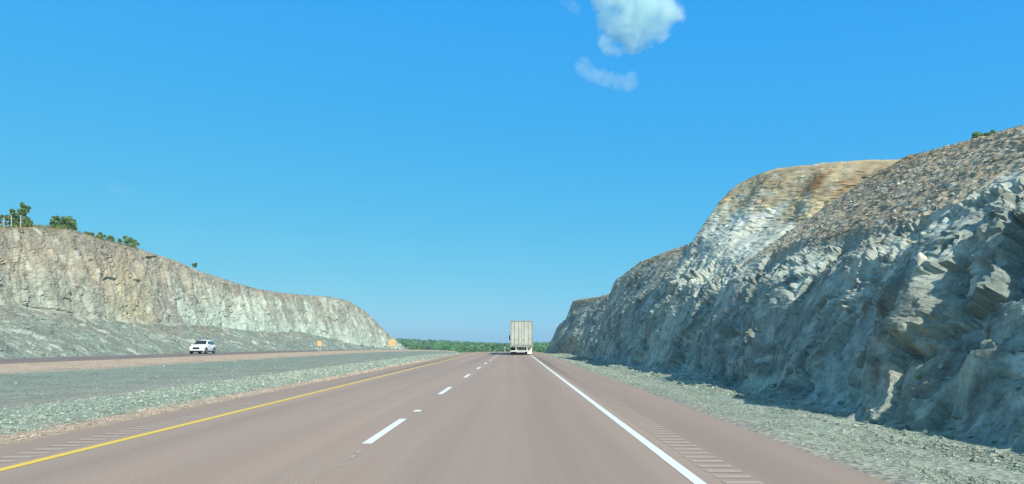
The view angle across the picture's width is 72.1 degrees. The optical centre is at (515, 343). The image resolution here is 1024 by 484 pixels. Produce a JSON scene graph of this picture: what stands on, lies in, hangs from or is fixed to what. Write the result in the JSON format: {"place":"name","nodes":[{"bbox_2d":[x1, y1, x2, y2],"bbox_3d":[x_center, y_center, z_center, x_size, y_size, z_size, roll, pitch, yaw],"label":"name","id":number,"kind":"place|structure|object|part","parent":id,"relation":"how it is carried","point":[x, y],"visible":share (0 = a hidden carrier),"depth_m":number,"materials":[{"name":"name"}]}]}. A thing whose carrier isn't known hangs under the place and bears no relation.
{"place":"outdoors","nodes":[
{"label":"outdoors","id":0,"kind":"place"},
{"bbox_2d":[0,224,143,250],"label":"crest grass","id":1,"kind":"structure","parent":0,"point":[48,226],"depth_m":89.98,"materials":[{"name":"plant"}]},
{"bbox_2d":[0,352,891,483],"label":"road","id":2,"kind":"structure","parent":0,"point":[498,418],"depth_m":9.57,"materials":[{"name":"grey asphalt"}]},
{"bbox_2d":[509,321,532,354],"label":"truck","id":3,"kind":"object","parent":2,"relation":"on","point":[521,335],"visible":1,"depth_m":80.03,"materials":[{"name":"metal"}]},
{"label":"rear door","id":4,"kind":"part","parent":3,"relation":"part of","materials":[{"name":"metal"}]},
{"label":"rear door","id":5,"kind":"part","parent":3,"relation":"part of","materials":[{"name":"metal"}]},
{"bbox_2d":[0,350,1023,483],"bbox_3d":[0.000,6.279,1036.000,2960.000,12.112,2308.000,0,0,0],"label":"ground","id":6,"kind":"structure","parent":0,"point":[30,388],"depth_m":19.32,"materials":[{"name":"grey gravel"}]},
{"bbox_2d":[0,301,339,357],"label":"bench rubble","id":7,"kind":"object","parent":6,"relation":"on","point":[23,321],"visible":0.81,"depth_m":83.34,"materials":[{"name":"stone"}]},
{"bbox_2d":[0,350,348,363],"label":"carriageway","id":8,"kind":"structure","parent":6,"relation":"on","point":[35,360],"depth_m":71.16,"materials":[{"name":"grey asphalt"}]},
{"bbox_2d":[189,340,215,353],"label":"car","id":9,"kind":"object","parent":8,"relation":"on","point":[201,346],"visible":1,"depth_m":89.50,"materials":[{"name":"white paint"}]},
{"bbox_2d":[0,355,395,407],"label":"median stones","id":10,"kind":"object","parent":6,"relation":"on","point":[179,375],"visible":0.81,"depth_m":41.95,"materials":[{"name":"grey gravel"}]},
{"bbox_2d":[0,227,408,357],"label":"rock cut","id":11,"kind":"object","parent":6,"relation":"on","point":[64,274],"visible":0.92,"depth_m":98.69,"materials":[{"name":"grey stone"}]},
{"bbox_2d":[0,215,7,227],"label":"tree","id":12,"kind":"object","parent":11,"relation":"on","point":[1,220],"visible":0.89,"depth_m":85.63,"materials":[{"name":"green plant"}]},
{"bbox_2d":[5,208,19,226],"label":"tree","id":13,"kind":"object","parent":11,"relation":"on","point":[14,215],"visible":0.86,"depth_m":86.21,"materials":[{"name":"green plant"}]},
{"bbox_2d":[16,202,33,226],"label":"tree","id":14,"kind":"object","parent":11,"relation":"on","point":[23,210],"visible":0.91,"depth_m":87.41,"materials":[{"name":"green plant"}]},
{"bbox_2d":[22,222,33,226],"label":"bush","id":15,"kind":"object","parent":11,"relation":"on","point":[27,224],"visible":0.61,"depth_m":86.16,"materials":[{"name":"green plant"}]},
{"bbox_2d":[49,215,62,224],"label":"tree","id":16,"kind":"object","parent":11,"relation":"on","point":[57,218],"visible":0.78,"depth_m":93.35,"materials":[{"name":"green plant"}]},
{"bbox_2d":[50,223,63,228],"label":"bush","id":17,"kind":"object","parent":11,"relation":"on","point":[54,225],"visible":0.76,"depth_m":90.28,"materials":[{"name":"green plant"}]},
{"bbox_2d":[60,216,77,230],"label":"tree","id":18,"kind":"object","parent":11,"relation":"on","point":[69,222],"visible":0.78,"depth_m":94.65,"materials":[{"name":"green plant"}]},
{"bbox_2d":[96,232,106,238],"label":"bush","id":19,"kind":"object","parent":11,"relation":"on","point":[100,235],"visible":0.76,"depth_m":99.41,"materials":[{"name":"green plant"}]},
{"bbox_2d":[106,235,114,241],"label":"bush","id":20,"kind":"object","parent":11,"relation":"on","point":[111,238],"visible":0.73,"depth_m":102.13,"materials":[{"name":"green plant"}]},
{"bbox_2d":[118,235,130,245],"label":"tree","id":21,"kind":"object","parent":11,"relation":"on","point":[125,240],"visible":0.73,"depth_m":108.33,"materials":[{"name":"green plant"}]},
{"bbox_2d":[128,237,139,247],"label":"tree","id":22,"kind":"object","parent":11,"relation":"on","point":[134,243],"visible":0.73,"depth_m":111.22,"materials":[{"name":"green plant"}]},
{"bbox_2d":[0,359,432,443],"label":"shoulder grit","id":23,"kind":"object","parent":6,"relation":"on","point":[167,409],"visible":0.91,"depth_m":15.53,"materials":[{"name":"gravel"}]},
{"bbox_2d":[0,353,457,435],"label":"median stones","id":24,"kind":"object","parent":6,"relation":"on","point":[314,373],"visible":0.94,"depth_m":20.71,"materials":[{"name":"grey gravel"}]},
{"bbox_2d":[389,340,394,349],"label":"road sign","id":25,"kind":"object","parent":6,"relation":"on","point":[391,342],"visible":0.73,"depth_m":180.99,"materials":[{"name":"orange metal"}]},
{"bbox_2d":[394,338,549,352],"bbox_3d":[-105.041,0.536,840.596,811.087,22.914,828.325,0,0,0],"label":"forest","id":26,"kind":"object","parent":6,"relation":"on","point":[444,345],"visible":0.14,"depth_m":703.93,"materials":[{"name":"green plant"}]},
{"bbox_2d":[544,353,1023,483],"bbox_3d":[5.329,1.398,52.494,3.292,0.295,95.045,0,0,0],"label":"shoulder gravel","id":27,"kind":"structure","parent":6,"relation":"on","point":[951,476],"depth_m":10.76,"materials":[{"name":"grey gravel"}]},
{"bbox_2d":[545,126,1023,450],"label":"rock cut","id":28,"kind":"object","parent":6,"relation":"on","point":[912,335],"visible":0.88,"depth_m":18.78,"materials":[{"name":"grey stone"}]},
{"bbox_2d":[724,307,730,313],"bbox_3d":[8.316,-1.319,27.579,0.244,0.277,0.275,-15,26,-41],"label":"boulder","id":29,"kind":"object","parent":28,"relation":"on","point":[727,309],"visible":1,"depth_m":27.50,"materials":[{"name":"grey stone"}]},
{"bbox_2d":[596,125,1023,445],"bbox_3d":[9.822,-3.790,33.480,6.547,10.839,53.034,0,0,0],"label":"slope rubble","id":30,"kind":"object","parent":28,"relation":"on","point":[988,421],"visible":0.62,"depth_m":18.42,"materials":[{"name":"stone"}]},
{"bbox_2d":[748,124,1022,200],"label":"crest grass","id":31,"kind":"structure","parent":28,"relation":"on","point":[912,154],"depth_m":27.55,"materials":[{"name":"beige plant"}]},
{"bbox_2d":[916,252,927,263],"bbox_3d":[7.780,-1.625,13.471,0.222,0.239,0.143,0,0,-26],"label":"boulder","id":32,"kind":"object","parent":28,"relation":"on","point":[921,257],"visible":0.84,"depth_m":13.44,"materials":[{"name":"beige stone"}]},
{"bbox_2d":[971,131,982,138],"bbox_3d":[16.080,-7.103,24.545,0.470,0.658,0.510,0,0,0],"label":"bush","id":33,"kind":"object","parent":28,"relation":"on","point":[976,134],"visible":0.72,"depth_m":24.42,"materials":[{"name":"green plant"}]},
{"bbox_2d":[983,129,995,135],"bbox_3d":[15.253,-6.578,22.604,0.370,0.532,0.378,0,0,44],"label":"bush","id":34,"kind":"object","parent":28,"relation":"on","point":[989,133],"visible":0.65,"depth_m":22.52,"materials":[{"name":"green plant"}]},
{"bbox_2d":[995,186,1002,194],"bbox_3d":[9.118,-2.891,13.286,0.115,0.157,0.166,-9,10,9],"label":"boulder","id":35,"kind":"object","parent":28,"relation":"on","point":[998,190],"visible":1,"depth_m":13.23,"materials":[{"name":"grey stone"}]},
{"bbox_2d":[552,352,1023,473],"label":"toe rubble","id":36,"kind":"object","parent":6,"relation":"on","point":[995,452],"visible":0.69,"depth_m":12.13,"materials":[{"name":"stone"}]},
{"bbox_2d":[0,0,1023,343],"label":"sky","id":37,"kind":"structure","parent":0,"point":[451,170],"materials":[{"name":"blue"}]}
]}

